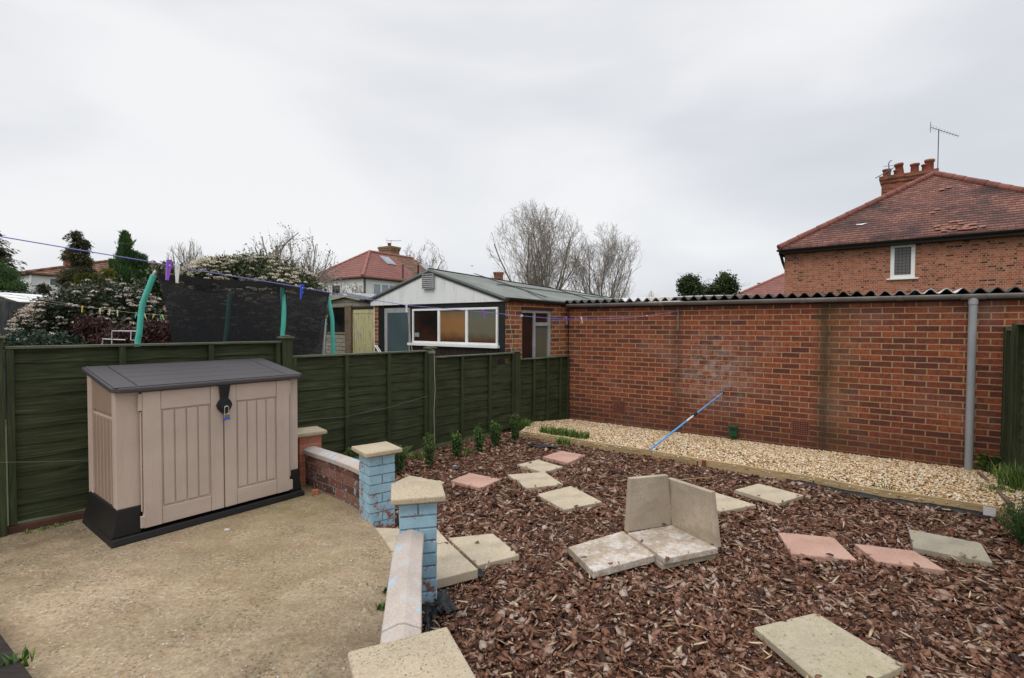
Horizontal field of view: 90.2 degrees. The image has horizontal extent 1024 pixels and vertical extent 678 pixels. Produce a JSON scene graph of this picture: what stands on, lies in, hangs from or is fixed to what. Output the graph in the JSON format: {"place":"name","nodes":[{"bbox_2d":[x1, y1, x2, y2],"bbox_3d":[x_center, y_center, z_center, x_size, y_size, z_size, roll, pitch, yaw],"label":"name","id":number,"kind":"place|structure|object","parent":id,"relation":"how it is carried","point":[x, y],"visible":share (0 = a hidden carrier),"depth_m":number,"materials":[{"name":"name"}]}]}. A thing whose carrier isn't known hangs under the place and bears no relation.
{"place":"outdoors","nodes":[
{"label":"outdoors","id":0,"kind":"place"},
{"bbox_2d":[0,458,391,677],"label":"patio","id":1,"kind":"structure","parent":0,"point":[292,588],"depth_m":2.93,"materials":[{"name":"concrete"}]},
{"bbox_2d":[0,634,31,677],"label":"timber step","id":2,"kind":"object","parent":1,"relation":"on","point":[16,670],"visible":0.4,"depth_m":2.19,"materials":[{"name":"wood"}]},
{"bbox_2d":[0,643,37,666],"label":"weed","id":3,"kind":"object","parent":2,"relation":"on","point":[25,656],"visible":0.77,"depth_m":2.24,"materials":[{"name":"green plant"}]},
{"bbox_2d":[24,521,72,533],"bbox_3d":[-3.535,1.431,3.902,0.062,0.032,0.280,1,2,40],"label":"weed","id":4,"kind":"object","parent":1,"relation":"on","point":[53,526],"visible":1,"depth_m":3.91,"materials":[{"name":"green plant"}]},
{"bbox_2d":[81,358,304,547],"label":"storage shed","id":5,"kind":"structure","parent":1,"relation":"on","point":[170,449],"depth_m":3.97,"materials":[{"name":"beige plastic"}]},
{"bbox_2d":[137,385,223,527],"bbox_3d":[-2.516,0.876,3.911,0.038,0.997,0.574,1,2,38],"label":"door","id":6,"kind":"structure","parent":5,"relation":"in","point":[182,458],"depth_m":3.88,"materials":[{"name":"beige plastic"}]},
{"bbox_2d":[223,379,292,506],"bbox_3d":[-2.161,0.865,4.366,0.038,0.997,0.573,1,2,38],"label":"door","id":7,"kind":"structure","parent":5,"relation":"in","point":[256,437],"depth_m":4.34,"materials":[{"name":"beige plastic"}]},
{"bbox_2d":[298,426,326,485],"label":"brick pillar","id":8,"kind":"structure","parent":1,"relation":"on","point":[309,436],"depth_m":4.97,"materials":[{"name":"brick"}]},
{"bbox_2d":[303,446,359,509],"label":"wall","id":9,"kind":"structure","parent":1,"relation":"on","point":[334,474],"depth_m":4.64,"materials":[{"name":"red brick"}]},
{"bbox_2d":[375,599,385,610],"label":"weed","id":10,"kind":"object","parent":1,"relation":"on","point":[381,606],"visible":0.72,"depth_m":2.80,"materials":[{"name":"green plant"}]},
{"bbox_2d":[348,627,475,677],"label":"brick pillar","id":11,"kind":"structure","parent":1,"relation":"on","point":[436,653],"depth_m":1.49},
{"bbox_2d":[5,420,502,525],"bbox_3d":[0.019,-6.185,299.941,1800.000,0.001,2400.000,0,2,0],"label":"ground","id":12,"kind":"structure","parent":0,"point":[449,442],"depth_m":6.54,"materials":[{"name":"soil"}]},
{"bbox_2d":[0,301,29,419],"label":"board fence","id":13,"kind":"object","parent":12,"relation":"on","point":[7,308],"visible":0.21,"depth_m":8.85,"materials":[{"name":"wood"}]},
{"bbox_2d":[0,259,31,291],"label":"evergreen shrub","id":14,"kind":"object","parent":12,"relation":"on","point":[7,283],"visible":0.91,"depth_m":15.02,"materials":[{"name":"green plant"}]},
{"bbox_2d":[0,231,35,292],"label":"conifer","id":15,"kind":"object","parent":12,"relation":"on","point":[4,254],"visible":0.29,"depth_m":19.25,"materials":[{"name":"green plant"}]},
{"bbox_2d":[0,290,53,301],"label":"garden store","id":16,"kind":"structure","parent":12,"relation":"on","point":[15,296],"depth_m":10.86,"materials":[{"name":"white paint"}]},
{"bbox_2d":[1,326,89,362],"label":"shrub","id":17,"kind":"object","parent":12,"relation":"on","point":[39,338],"visible":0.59,"depth_m":6.07,"materials":[{"name":"green plant"}]},
{"bbox_2d":[31,229,99,293],"bbox_3d":[-13.829,-1.105,16.222,1.985,4.637,1.721,0,2,0],"label":"cedar tree","id":18,"kind":"object","parent":12,"relation":"on","point":[82,261],"visible":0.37,"depth_m":15.82,"materials":[{"name":"green plant"}]},
{"bbox_2d":[70,271,95,293],"bbox_3d":[-10.460,-0.174,12.520,0.737,2.990,0.690,1,2,39],"label":"golden conifer","id":19,"kind":"object","parent":12,"relation":"on","point":[78,277],"visible":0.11,"depth_m":12.36,"materials":[{"name":"green plant"}]},
{"bbox_2d":[4,272,167,347],"bbox_3d":[-6.825,0.175,8.433,2.533,2.556,1.780,0,2,0],"label":"viburnum bush","id":20,"kind":"object","parent":12,"relation":"on","point":[48,315],"visible":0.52,"depth_m":7.94,"materials":[{"name":"green plant"}]},
{"bbox_2d":[17,253,183,292],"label":"white house","id":21,"kind":"structure","parent":12,"relation":"on","point":[35,277],"depth_m":35.44,"materials":[{"name":"paint"}]},
{"bbox_2d":[49,277,62,286],"bbox_3d":[-31.978,-3.989,35.838,0.060,0.600,0.853,1,2,27],"label":"window","id":22,"kind":"structure","parent":21,"relation":"in","point":[52,281],"depth_m":35.61,"materials":[{"name":"glass"}]},
{"bbox_2d":[92,267,126,290],"bbox_3d":[-9.777,-0.221,12.543,1.274,3.086,0.881,0,2,0],"label":"golden conifer","id":23,"kind":"object","parent":12,"relation":"on","point":[108,272],"visible":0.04,"depth_m":12.38,"materials":[{"name":"green plant"}]},
{"bbox_2d":[66,310,171,347],"bbox_3d":[-4.778,0.570,6.426,1.694,1.881,0.871,0,2,0],"label":"red leaved shrub","id":24,"kind":"object","parent":12,"relation":"on","point":[92,327],"visible":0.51,"depth_m":6.27,"materials":[{"name":"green plant"}]},
{"bbox_2d":[102,331,135,343],"bbox_3d":[-4.347,-0.008,5.677,0.475,0.174,0.161,0,2,0],"label":"goal frame","id":25,"kind":"object","parent":12,"relation":"on","point":[111,339],"visible":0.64,"depth_m":5.61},
{"bbox_2d":[101,230,153,287],"bbox_3d":[-11.218,-0.958,14.894,1.802,4.428,1.634,1,2,32],"label":"cypress tree","id":26,"kind":"object","parent":12,"relation":"on","point":[127,269],"visible":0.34,"depth_m":14.61,"materials":[{"name":"green plant"}]},
{"bbox_2d":[131,258,181,314],"bbox_3d":[-7.122,-0.133,10.209,0.986,3.058,1.021,-1,2,-44],"label":"evergreen shrub","id":27,"kind":"object","parent":12,"relation":"on","point":[156,290],"visible":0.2,"depth_m":10.02,"materials":[{"name":"green plant"}]},
{"bbox_2d":[166,238,203,268],"bbox_3d":[-11.302,-1.180,18.179,1.882,4.788,2.517,1,2,33],"label":"bare tree","id":28,"kind":"object","parent":12,"relation":"on","point":[183,263],"visible":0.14,"depth_m":17.73,"materials":[{"name":"grey plant"}]},
{"bbox_2d":[134,270,335,357],"bbox_3d":[-3.138,0.112,6.289,2.176,1.648,2.618,0,2,0],"label":"trampoline","id":29,"kind":"object","parent":12,"relation":"on","point":[206,310],"visible":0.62,"depth_m":5.65,"materials":[{"name":"fabric"}]},
{"bbox_2d":[163,248,328,340],"bbox_3d":[-5.068,-0.165,9.812,3.068,3.173,2.062,0,2,0],"label":"viburnum bush","id":30,"kind":"object","parent":12,"relation":"on","point":[250,267],"visible":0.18,"depth_m":9.26,"materials":[{"name":"green plant"}]},
{"bbox_2d":[0,334,569,537],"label":"garden fence","id":31,"kind":"object","parent":12,"relation":"on","point":[46,406],"visible":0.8,"depth_m":5.56,"materials":[{"name":"green wood"}]},
{"bbox_2d":[238,222,347,295],"bbox_3d":[-6.122,-0.936,14.141,3.422,4.508,3.893,0,2,0],"label":"bare tree","id":32,"kind":"object","parent":12,"relation":"on","point":[276,251],"visible":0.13,"depth_m":14.04,"materials":[{"name":"grey plant"}]},
{"bbox_2d":[323,318,326,356],"bbox_3d":[-3.619,0.502,9.692,0.114,1.789,0.232,1,2,21],"label":"pole","id":33,"kind":"object","parent":12,"relation":"on","point":[324,340],"visible":0.12,"depth_m":9.71,"materials":[{"name":"metal"}]},
{"bbox_2d":[346,282,363,292],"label":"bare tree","id":34,"kind":"object","parent":12,"relation":"on","point":[356,291],"visible":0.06,"depth_m":15.85,"materials":[{"name":"grey plant"}]},
{"bbox_2d":[322,292,417,354],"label":"concrete shed","id":35,"kind":"structure","parent":12,"relation":"on","point":[354,319],"depth_m":11.87,"materials":[{"name":"white paint"}]},
{"bbox_2d":[326,307,344,333],"bbox_3d":[-4.374,-0.447,12.419,1.165,0.629,0.080,1,2,37],"label":"window","id":36,"kind":"structure","parent":35,"relation":"in","point":[339,313],"depth_m":12.28,"materials":[{"name":"glass"}]},
{"bbox_2d":[353,309,373,354],"bbox_3d":[-3.381,0.332,11.678,0.769,2.023,0.058,1,2,37],"label":"door","id":37,"kind":"structure","parent":35,"relation":"in","point":[363,319],"depth_m":11.64,"materials":[{"name":"yellow paint"}]},
{"bbox_2d":[315,240,429,294],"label":"white house","id":38,"kind":"structure","parent":12,"relation":"on","point":[382,268],"depth_m":37.76,"materials":[{"name":"red tile"}]},
{"bbox_2d":[332,284,340,294],"bbox_3d":[-12.675,-3.247,36.843,1.000,1.400,0.060,1,2,33],"label":"window","id":39,"kind":"structure","parent":38,"relation":"in","point":[338,285],"depth_m":36.78,"materials":[{"name":"glass"}]},
{"bbox_2d":[373,283,394,293],"bbox_3d":[-9.209,-3.215,36.984,0.060,1.550,2.250,1,2,33],"label":"window","id":40,"kind":"structure","parent":38,"relation":"in","point":[377,287],"depth_m":36.59,"materials":[{"name":"white paint"}]},
{"bbox_2d":[404,239,446,270],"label":"bare tree","id":41,"kind":"object","parent":12,"relation":"on","point":[421,261],"visible":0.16,"depth_m":62.49,"materials":[{"name":"grey plant"}]},
{"bbox_2d":[359,268,613,431],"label":"outbuilding","id":42,"kind":"structure","parent":12,"relation":"on","point":[447,331],"depth_m":8.83,"materials":[{"name":"brick"}]},
{"bbox_2d":[384,308,410,353],"bbox_3d":[-2.160,0.409,9.623,0.718,1.985,0.034,1,2,37],"label":"door","id":43,"kind":"structure","parent":42,"relation":"in","point":[397,334],"depth_m":9.59,"materials":[{"name":"grey glass"}]},
{"bbox_2d":[412,307,498,344],"bbox_3d":[-1.017,-0.221,8.713,1.989,0.612,0.035,1,2,37],"label":"window","id":44,"kind":"structure","parent":42,"relation":"in","point":[437,325],"depth_m":8.66,"materials":[{"name":"white paint"}]},
{"bbox_2d":[522,310,550,357],"bbox_3d":[0.391,0.151,8.627,0.050,1.266,0.755,2,2,44],"label":"window","id":45,"kind":"structure","parent":42,"relation":"in","point":[536,332],"depth_m":8.64,"materials":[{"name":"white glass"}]},
{"bbox_2d":[493,272,532,281],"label":"terraced house","id":46,"kind":"structure","parent":12,"relation":"on","point":[497,275],"depth_m":61.47,"materials":[{"name":"brown brick"}]},
{"bbox_2d":[486,199,589,290],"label":"bare tree","id":47,"kind":"object","parent":12,"relation":"on","point":[539,269],"visible":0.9,"depth_m":43.04,"materials":[{"name":"grey plant"}]},
{"bbox_2d":[567,222,641,298],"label":"bare tree","id":48,"kind":"object","parent":12,"relation":"on","point":[605,271],"visible":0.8,"depth_m":45.27,"materials":[{"name":"grey plant"}]},
{"bbox_2d":[675,272,709,295],"bbox_3d":[12.021,-1.817,33.964,2.232,5.292,2.258,1,2,15],"label":"tree","id":49,"kind":"object","parent":12,"relation":"on","point":[690,285],"visible":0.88,"depth_m":33.45,"materials":[{"name":"green plant"}]},
{"bbox_2d":[707,270,749,294],"bbox_3d":[13.974,-1.883,34.042,2.708,5.434,2.406,-1,2,-30],"label":"tree","id":50,"kind":"object","parent":12,"relation":"on","point":[724,283],"visible":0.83,"depth_m":33.46,"materials":[{"name":"green plant"}]},
{"bbox_2d":[737,273,783,295],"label":"house","id":51,"kind":"structure","parent":12,"relation":"on","point":[774,286],"depth_m":39.44,"materials":[{"name":"red tile"}]},
{"bbox_2d":[564,286,1023,470],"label":"brick garage","id":52,"kind":"structure","parent":12,"relation":"on","point":[915,375],"depth_m":6.92,"materials":[{"name":"brick"}]},
{"bbox_2d":[776,122,1023,295],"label":"brick house","id":53,"kind":"structure","parent":12,"relation":"on","point":[926,227],"depth_m":18.62,"materials":[{"name":"red brick"}]},
{"bbox_2d":[890,244,915,278],"bbox_3d":[14.069,-2.808,18.383,0.707,1.226,0.071,1,2,39],"label":"window","id":54,"kind":"structure","parent":53,"relation":"in","point":[902,261],"depth_m":18.38,"materials":[{"name":"white paint"}]},
{"bbox_2d":[0,0,1023,301],"label":"sky","id":55,"kind":"structure","parent":0,"point":[715,135],"materials":[{"name":"white"}]},
{"bbox_2d":[382,429,1023,677],"bbox_3d":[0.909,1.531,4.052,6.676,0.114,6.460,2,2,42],"label":"bark chips","id":56,"kind":"object","parent":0,"point":[1014,662],"visible":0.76,"depth_m":3.17,"materials":[{"name":"wood"}]},
{"bbox_2d":[342,447,356,457],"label":"box shrub","id":57,"kind":"object","parent":56,"relation":"on","point":[350,453],"visible":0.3,"depth_m":5.77,"materials":[{"name":"green plant"}]},
{"bbox_2d":[352,441,401,527],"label":"brick pillar","id":58,"kind":"structure","parent":56,"relation":"on","point":[376,471],"depth_m":4.09,"materials":[{"name":"brick"}]},
{"bbox_2d":[394,442,407,473],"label":"box shrub","id":59,"kind":"object","parent":56,"relation":"on","point":[399,460],"visible":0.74,"depth_m":5.60,"materials":[{"name":"green plant"}]},
{"bbox_2d":[380,529,423,643],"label":"wall","id":60,"kind":"structure","parent":56,"relation":"on","point":[402,618],"depth_m":2.29,"materials":[{"name":"beige concrete"}]},
{"bbox_2d":[375,528,447,551],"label":"paving slab","id":61,"kind":"object","parent":56,"relation":"on","point":[389,535],"depth_m":3.79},
{"bbox_2d":[405,451,424,458],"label":"grass tuft","id":62,"kind":"object","parent":56,"relation":"on","point":[415,456],"visible":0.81,"depth_m":6.24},
{"bbox_2d":[391,480,445,605],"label":"brick pillar","id":63,"kind":"structure","parent":56,"relation":"on","point":[416,502],"depth_m":2.98,"materials":[{"name":"brick"}]},
{"bbox_2d":[395,475,444,485],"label":"paving slab","id":64,"kind":"object","parent":56,"relation":"on","point":[409,478],"depth_m":5.28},
{"bbox_2d":[423,603,436,632],"bbox_3d":[-0.443,1.531,2.781,0.077,0.030,0.318,0,2,-11],"label":"weed membrane","id":65,"kind":"object","parent":56,"relation":"on","point":[430,613],"visible":0.79,"depth_m":2.81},
{"bbox_2d":[423,432,437,466],"bbox_3d":[-0.945,1.275,5.893,0.190,0.408,0.194,0,2,0],"label":"box shrub","id":66,"kind":"object","parent":56,"relation":"on","point":[430,449],"visible":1,"depth_m":5.88,"materials":[{"name":"green plant"}]},
{"bbox_2d":[391,542,477,588],"bbox_3d":[-0.567,1.506,3.382,0.510,0.060,0.515,-1,2,-29],"label":"paving slab","id":67,"kind":"object","parent":56,"relation":"on","point":[454,565],"depth_m":3.30,"materials":[{"name":"concrete"}]},
{"bbox_2d":[434,588,456,613],"bbox_3d":[-0.401,1.524,2.975,0.108,0.034,0.276,0,2,-20],"label":"weed membrane","id":68,"kind":"object","parent":56,"relation":"on","point":[443,601],"visible":0.89,"depth_m":2.95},
{"bbox_2d":[450,430,463,457],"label":"box shrub","id":69,"kind":"object","parent":56,"relation":"on","point":[457,444],"visible":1,"depth_m":6.28,"materials":[{"name":"green plant"}]},
{"bbox_2d":[451,473,500,491],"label":"paving slab","id":70,"kind":"object","parent":56,"relation":"on","point":[476,481],"depth_m":5.26,"materials":[{"name":"concrete"}]},
{"bbox_2d":[474,423,484,451],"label":"box shrub","id":71,"kind":"object","parent":56,"relation":"on","point":[479,438],"visible":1,"depth_m":6.54,"materials":[{"name":"green plant"}]},
{"bbox_2d":[448,534,518,568],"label":"paving slab","id":72,"kind":"object","parent":56,"relation":"on","point":[486,548],"depth_m":3.63,"materials":[{"name":"concrete"}]},
{"bbox_2d":[488,420,502,446],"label":"box shrub","id":73,"kind":"object","parent":56,"relation":"on","point":[495,431],"visible":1,"depth_m":6.86,"materials":[{"name":"green plant"}]},
{"bbox_2d":[509,412,520,440],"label":"box shrub","id":74,"kind":"object","parent":56,"relation":"on","point":[515,422],"visible":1,"depth_m":7.16,"materials":[{"name":"green plant"}]},
{"bbox_2d":[508,472,562,490],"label":"paving slab","id":75,"kind":"object","parent":56,"relation":"on","point":[529,481],"depth_m":5.29,"materials":[{"name":"concrete"}]},
{"bbox_2d":[517,460,562,473],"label":"paving slab","id":76,"kind":"object","parent":56,"relation":"on","point":[535,466],"depth_m":5.82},
{"bbox_2d":[524,443,556,448],"bbox_3d":[0.385,1.432,6.827,0.469,0.039,0.088,1,2,20],"label":"weed membrane","id":77,"kind":"object","parent":56,"relation":"on","point":[543,445],"visible":0.96,"depth_m":6.82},
{"bbox_2d":[543,451,584,465],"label":"paving slab","id":78,"kind":"object","parent":56,"relation":"on","point":[565,458],"depth_m":6.22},
{"bbox_2d":[555,436,573,445],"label":"grass tuft","id":79,"kind":"object","parent":56,"relation":"on","point":[561,440],"visible":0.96,"depth_m":7.00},
{"bbox_2d":[537,486,601,512],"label":"paving slab","id":80,"kind":"object","parent":56,"relation":"on","point":[567,499],"depth_m":4.72,"materials":[{"name":"concrete"}]},
{"bbox_2d":[568,531,654,578],"bbox_3d":[0.684,1.503,3.589,0.565,0.060,0.429,-1,2,-26],"label":"paving slab","id":81,"kind":"object","parent":56,"relation":"on","point":[624,550],"depth_m":3.51,"materials":[{"name":"concrete"}]},
{"bbox_2d":[654,554,715,569],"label":"paving slab","id":82,"kind":"object","parent":56,"relation":"on","point":[659,564],"depth_m":3.48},
{"bbox_2d":[628,525,717,564],"bbox_3d":[1.142,1.473,3.686,0.456,0.042,0.453,0,2,-22],"label":"paving slab","id":83,"kind":"object","parent":82,"relation":"on","point":[673,544],"depth_m":3.61,"materials":[{"name":"concrete"}]},
{"bbox_2d":[624,474,671,531],"bbox_3d":[1.052,1.247,3.917,0.414,0.403,0.045,0,2,-20],"label":"paving slab","id":84,"kind":"object","parent":83,"relation":"on","point":[648,503],"depth_m":3.89,"materials":[{"name":"concrete"}]},
{"bbox_2d":[668,477,720,547],"bbox_3d":[1.341,1.264,3.791,0.045,0.377,0.504,-1,2,-25],"label":"paving slab","id":85,"kind":"object","parent":83,"relation":"on","point":[694,513],"depth_m":3.74,"materials":[{"name":"concrete"}]},
{"bbox_2d":[392,450,982,677],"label":"stray bark","id":86,"kind":"object","parent":56,"relation":"on","point":[781,616],"visible":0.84,"depth_m":3.54,"materials":[{"name":"wood"}]},
{"bbox_2d":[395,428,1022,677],"bbox_3d":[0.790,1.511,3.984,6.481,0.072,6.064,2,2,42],"label":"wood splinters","id":87,"kind":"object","parent":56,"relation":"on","point":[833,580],"visible":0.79,"depth_m":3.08,"materials":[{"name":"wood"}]},
{"bbox_2d":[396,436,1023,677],"bbox_3d":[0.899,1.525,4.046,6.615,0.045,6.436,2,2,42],"label":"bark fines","id":88,"kind":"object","parent":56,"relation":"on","point":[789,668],"visible":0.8,"depth_m":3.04,"materials":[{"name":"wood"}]},
{"bbox_2d":[715,492,755,514],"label":"paving slab","id":89,"kind":"object","parent":56,"relation":"on","point":[727,503],"depth_m":4.60,"materials":[{"name":"concrete"}]},
{"bbox_2d":[519,431,1014,520],"bbox_3d":[2.210,1.469,5.967,5.246,0.142,0.154,1,2,38],"label":"timber edging","id":90,"kind":"object","parent":56,"relation":"on","point":[989,510],"visible":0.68,"depth_m":5.47,"materials":[{"name":"brown wood"}]},
{"bbox_2d":[649,392,723,449],"bbox_3d":[2.430,1.090,6.984,1.822,0.599,0.036,-1,2,-40],"label":"cleaning pole","id":91,"kind":"object","parent":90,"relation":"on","point":[674,430],"visible":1,"depth_m":6.89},
{"bbox_2d":[735,484,802,506],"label":"paving slab","id":92,"kind":"object","parent":56,"relation":"on","point":[772,495],"depth_m":4.85,"materials":[{"name":"concrete"}]},
{"bbox_2d":[778,532,856,564],"bbox_3d":[2.223,1.534,3.752,0.412,0.040,0.389,1,2,15],"label":"paving slab","id":93,"kind":"object","parent":56,"relation":"on","point":[816,547],"depth_m":3.71,"materials":[{"name":"concrete"}]},
{"bbox_2d":[754,613,903,677],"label":"paving slab","id":94,"kind":"object","parent":56,"relation":"on","point":[811,645],"depth_m":2.51,"materials":[{"name":"concrete"}]},
{"bbox_2d":[786,478,989,516],"bbox_3d":[3.476,1.504,4.867,1.585,0.034,0.166,1,2,41],"label":"weed membrane","id":95,"kind":"object","parent":56,"relation":"on","point":[903,501],"visible":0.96,"depth_m":4.76,"materials":[{"name":"fabric"}]},
{"bbox_2d":[855,544,944,575],"bbox_3d":[2.698,1.540,3.575,0.439,0.040,0.287,1,2,18],"label":"paving slab","id":96,"kind":"object","parent":56,"relation":"on","point":[889,557],"depth_m":3.54,"materials":[{"name":"concrete"}]},
{"bbox_2d":[908,529,992,567],"bbox_3d":[3.201,1.532,3.753,0.426,0.040,0.402,1,2,34],"label":"paving slab","id":97,"kind":"object","parent":56,"relation":"on","point":[934,545],"depth_m":3.70,"materials":[{"name":"concrete"}]},
{"bbox_2d":[995,495,1023,544],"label":"evergreen shrub","id":98,"kind":"object","parent":56,"relation":"on","point":[1018,531],"visible":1,"depth_m":3.86,"materials":[{"name":"green plant"}]},
{"bbox_2d":[1000,323,1023,479],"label":"side fence","id":99,"kind":"object","parent":56,"relation":"on","point":[1012,432],"visible":0.85,"depth_m":5.34,"materials":[{"name":"green wood"}]},
{"bbox_2d":[519,419,1023,518],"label":"gravel","id":100,"kind":"structure","parent":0,"point":[857,466],"depth_m":6.00,"materials":[{"name":"gravel"}]},
{"bbox_2d":[519,418,532,429],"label":"grass tuft","id":101,"kind":"object","parent":100,"relation":"on","point":[523,424],"visible":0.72,"depth_m":7.98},
{"bbox_2d":[537,425,590,438],"bbox_3d":[0.740,1.319,7.341,0.915,0.132,0.281,1,2,37],"label":"grass tuft","id":102,"kind":"object","parent":100,"relation":"on","point":[573,433],"visible":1,"depth_m":7.29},
{"bbox_2d":[728,425,737,439],"bbox_3d":[3.212,1.393,7.417,0.120,0.272,0.081,1,2,36],"label":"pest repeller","id":103,"kind":"object","parent":100,"relation":"on","point":[733,431],"visible":0.94,"depth_m":7.39,"materials":[{"name":"green plastic"}]},
{"bbox_2d":[974,453,1002,471],"bbox_3d":[5.471,1.415,5.828,0.371,0.225,0.253,0,2,0],"label":"leafy plant","id":104,"kind":"object","parent":100,"relation":"on","point":[997,459],"visible":0.65,"depth_m":5.84,"materials":[{"name":"green plant"}]},
{"bbox_2d":[977,471,1013,506],"bbox_3d":[4.785,1.490,5.079,0.030,0.144,1.491,1,2,34],"label":"edging board","id":105,"kind":"object","parent":100,"relation":"on","point":[1001,494],"visible":0.26,"depth_m":4.81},
{"bbox_2d":[987,461,1007,477],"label":"grass tuft","id":106,"kind":"object","parent":100,"relation":"on","point":[997,470],"visible":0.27,"depth_m":5.54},
{"bbox_2d":[980,482,1014,492],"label":"grass tuft","id":107,"kind":"object","parent":100,"relation":"on","point":[1004,489],"visible":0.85,"depth_m":4.94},
{"bbox_2d":[978,454,1023,491],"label":"grass tuft","id":108,"kind":"object","parent":100,"relation":"on","point":[1015,482],"visible":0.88,"depth_m":5.03,"materials":[{"name":"plant"}]},
{"bbox_3d":[2.583,-0.295,7.927,0.027,0.330,0.033,0,2,0],"label":"wall bracket","id":109,"kind":"object","parent":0,"visible":0},
{"bbox_2d":[0,236,676,319],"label":"clothes line","id":110,"kind":"object","parent":109,"relation":"attached to","point":[255,279],"visible":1,"depth_m":2.40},
{"bbox_2d":[165,260,172,279],"bbox_3d":[-1.474,-0.296,2.194,0.013,0.089,0.027,1,2,35],"label":"clothes peg","id":111,"kind":"object","parent":110,"relation":"hanging from","point":[168,266],"visible":1,"depth_m":2.19,"materials":[{"name":"plastic"}]},
{"bbox_2d":[174,264,179,282],"bbox_3d":[-1.456,-0.283,2.220,0.012,0.080,0.019,1,2,35],"label":"clothes peg","id":112,"kind":"object","parent":110,"relation":"hanging from","point":[177,268],"visible":1,"depth_m":2.22,"materials":[{"name":"plastic"}]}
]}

